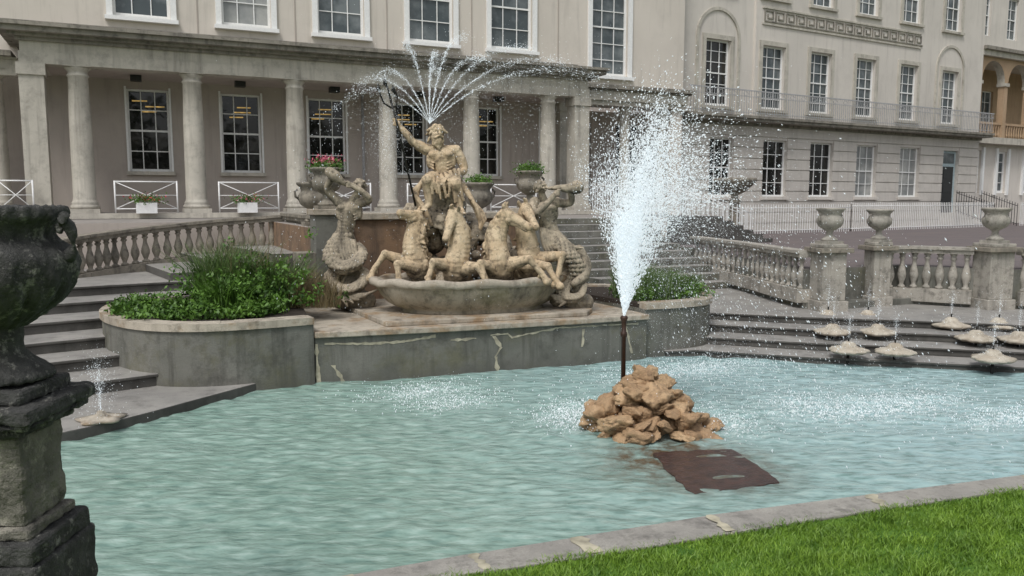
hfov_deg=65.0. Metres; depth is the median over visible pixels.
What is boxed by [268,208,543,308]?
terrace wall
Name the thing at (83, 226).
terrace
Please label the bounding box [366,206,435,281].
sea horse statue
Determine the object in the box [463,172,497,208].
garden urn
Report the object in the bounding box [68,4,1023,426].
statue fountain spray
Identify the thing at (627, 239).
fountain jet
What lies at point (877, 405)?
water splashes
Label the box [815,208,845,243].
garden urn
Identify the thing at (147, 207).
flower box
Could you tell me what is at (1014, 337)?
shell fountain nozzle
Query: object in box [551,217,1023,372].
stone steps
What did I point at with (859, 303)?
retaining wall
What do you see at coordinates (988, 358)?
shell fountain nozzle
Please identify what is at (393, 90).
trident
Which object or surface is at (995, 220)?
garden urn
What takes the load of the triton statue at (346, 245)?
on the statue platform
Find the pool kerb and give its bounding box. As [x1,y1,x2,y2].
[343,475,1023,575]
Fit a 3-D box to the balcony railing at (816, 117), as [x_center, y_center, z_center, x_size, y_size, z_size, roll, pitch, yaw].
[13.927,-6.954,31.815,18.450,0.890,0.030,-4,7,-30]
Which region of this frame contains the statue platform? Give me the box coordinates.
[304,299,648,382]
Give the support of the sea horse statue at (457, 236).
in the fountain basin
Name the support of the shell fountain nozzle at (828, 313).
on the stone steps at (579, 231)
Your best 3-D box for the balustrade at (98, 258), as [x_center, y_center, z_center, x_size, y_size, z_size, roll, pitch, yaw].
[-6.544,-0.557,13.997,1.386,1.430,6.404,5,8,40]
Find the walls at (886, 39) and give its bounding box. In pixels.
[681,0,1023,230]
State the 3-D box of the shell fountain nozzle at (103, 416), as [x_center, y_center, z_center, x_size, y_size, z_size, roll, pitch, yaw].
[-4.128,1.271,8.070,0.487,0.100,0.468,-3,7,-25]
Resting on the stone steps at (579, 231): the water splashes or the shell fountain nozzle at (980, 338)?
the shell fountain nozzle at (980, 338)
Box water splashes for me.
[320,342,1023,444]
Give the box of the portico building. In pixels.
[0,0,694,218]
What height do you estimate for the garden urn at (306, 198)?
0.720 m
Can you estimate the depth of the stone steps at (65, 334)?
9.82 m
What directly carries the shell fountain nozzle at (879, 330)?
on the stone steps at (579, 231)
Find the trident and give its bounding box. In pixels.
[376,78,416,205]
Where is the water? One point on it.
(294, 481)
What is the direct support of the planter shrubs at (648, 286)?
in the stone planter at (659, 315)
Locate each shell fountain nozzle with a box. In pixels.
[75,410,127,425]
[813,320,850,338]
[820,307,835,314]
[828,338,870,364]
[859,307,875,314]
[860,320,896,336]
[874,339,917,359]
[931,314,971,329]
[954,326,996,345]
[971,345,1017,373]
[988,314,1016,329]
[996,328,1023,346]
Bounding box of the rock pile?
[578,315,724,445]
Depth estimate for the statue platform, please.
10.76 m
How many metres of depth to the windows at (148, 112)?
22.36 m
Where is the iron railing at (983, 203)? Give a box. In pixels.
[589,180,1023,233]
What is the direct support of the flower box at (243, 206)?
on the terrace
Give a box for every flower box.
[123,191,167,212]
[224,192,272,212]
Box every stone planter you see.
[99,293,314,389]
[586,283,711,356]
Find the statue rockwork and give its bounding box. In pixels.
[401,192,541,305]
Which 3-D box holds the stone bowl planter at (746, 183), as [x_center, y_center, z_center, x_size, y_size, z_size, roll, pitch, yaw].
[6.611,-2.359,23.884,1.240,1.800,1.240,-3,7,-25]
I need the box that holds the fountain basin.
[369,270,566,314]
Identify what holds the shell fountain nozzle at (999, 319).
on the stone steps at (579, 231)
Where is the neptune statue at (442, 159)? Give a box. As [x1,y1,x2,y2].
[392,118,486,230]
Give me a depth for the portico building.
21.35 m
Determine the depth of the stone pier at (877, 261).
13.91 m
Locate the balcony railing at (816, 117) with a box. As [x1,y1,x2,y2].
[689,84,994,132]
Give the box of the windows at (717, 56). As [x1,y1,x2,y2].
[705,0,1023,212]
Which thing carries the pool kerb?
on the lawn at (975, 563)
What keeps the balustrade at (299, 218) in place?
on the stone steps at (65, 334)
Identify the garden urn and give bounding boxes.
[293,182,322,225]
[302,154,346,208]
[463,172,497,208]
[509,160,549,207]
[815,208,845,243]
[865,209,893,242]
[979,207,1012,243]
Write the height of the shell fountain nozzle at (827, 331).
0.510 m
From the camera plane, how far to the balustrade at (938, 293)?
14.03 m
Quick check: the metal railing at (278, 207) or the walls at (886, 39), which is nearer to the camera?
the metal railing at (278, 207)
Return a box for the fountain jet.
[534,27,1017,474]
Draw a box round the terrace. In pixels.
[57,214,666,268]
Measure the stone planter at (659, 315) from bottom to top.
1.200 m
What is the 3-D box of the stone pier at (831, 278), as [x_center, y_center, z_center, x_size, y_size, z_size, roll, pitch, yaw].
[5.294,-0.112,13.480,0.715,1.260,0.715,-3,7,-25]
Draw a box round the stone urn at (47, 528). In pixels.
[0,204,97,575]
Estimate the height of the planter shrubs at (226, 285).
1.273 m
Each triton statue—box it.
[322,167,377,310]
[529,180,593,307]
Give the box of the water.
[61,356,1023,575]
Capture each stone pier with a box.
[804,243,853,311]
[858,242,898,306]
[966,242,1022,309]
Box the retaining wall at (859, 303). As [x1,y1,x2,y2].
[805,298,1023,308]
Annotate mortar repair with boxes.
[314,323,637,382]
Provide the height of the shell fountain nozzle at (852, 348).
0.510 m
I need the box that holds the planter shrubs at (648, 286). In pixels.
[605,262,718,300]
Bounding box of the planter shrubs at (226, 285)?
[104,223,348,320]
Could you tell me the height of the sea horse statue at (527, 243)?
1.395 m
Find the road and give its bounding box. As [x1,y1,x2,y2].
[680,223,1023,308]
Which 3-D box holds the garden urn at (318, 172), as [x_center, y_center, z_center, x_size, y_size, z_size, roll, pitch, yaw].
[-2.826,-1.628,12.245,0.678,0.845,0.729,2,7,16]
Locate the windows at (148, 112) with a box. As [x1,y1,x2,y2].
[104,0,637,201]
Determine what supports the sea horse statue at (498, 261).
in the fountain basin
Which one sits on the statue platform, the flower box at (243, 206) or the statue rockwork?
the statue rockwork
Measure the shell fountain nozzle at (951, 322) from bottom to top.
0.510 m
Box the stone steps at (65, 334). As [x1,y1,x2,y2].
[24,244,292,441]
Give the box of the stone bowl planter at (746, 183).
[714,178,756,224]
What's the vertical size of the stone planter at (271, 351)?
1.250 m
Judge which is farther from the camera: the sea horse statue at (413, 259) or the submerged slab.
the sea horse statue at (413, 259)
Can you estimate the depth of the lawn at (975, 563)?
5.15 m
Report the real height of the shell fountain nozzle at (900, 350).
0.510 m
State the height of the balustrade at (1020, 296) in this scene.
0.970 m
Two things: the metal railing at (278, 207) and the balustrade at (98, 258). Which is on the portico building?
the metal railing at (278, 207)
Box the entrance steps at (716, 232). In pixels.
[617,214,772,244]
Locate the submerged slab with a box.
[653,449,778,493]
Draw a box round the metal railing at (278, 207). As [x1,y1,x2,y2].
[0,180,536,212]
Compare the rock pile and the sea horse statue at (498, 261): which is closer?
the rock pile
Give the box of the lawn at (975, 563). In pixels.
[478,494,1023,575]
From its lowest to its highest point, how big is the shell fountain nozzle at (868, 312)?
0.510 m
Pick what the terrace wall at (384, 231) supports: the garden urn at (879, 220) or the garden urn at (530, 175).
the garden urn at (530, 175)
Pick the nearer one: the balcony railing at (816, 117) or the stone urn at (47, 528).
the stone urn at (47, 528)
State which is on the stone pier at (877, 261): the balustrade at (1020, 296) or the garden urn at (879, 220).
the garden urn at (879, 220)
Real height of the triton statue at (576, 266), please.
1.948 m
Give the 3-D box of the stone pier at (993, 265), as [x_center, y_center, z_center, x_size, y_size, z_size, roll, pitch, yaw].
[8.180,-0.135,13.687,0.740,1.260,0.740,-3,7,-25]
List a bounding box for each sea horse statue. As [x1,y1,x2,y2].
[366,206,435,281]
[424,204,483,281]
[477,202,550,285]
[512,198,565,290]
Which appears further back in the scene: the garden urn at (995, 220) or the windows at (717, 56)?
the windows at (717, 56)
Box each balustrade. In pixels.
[61,213,305,277]
[280,213,309,223]
[690,236,810,302]
[889,245,974,303]
[1016,248,1023,305]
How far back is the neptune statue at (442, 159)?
11.53 m
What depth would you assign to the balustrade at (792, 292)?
15.23 m
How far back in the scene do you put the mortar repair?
10.56 m
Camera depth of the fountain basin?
10.97 m

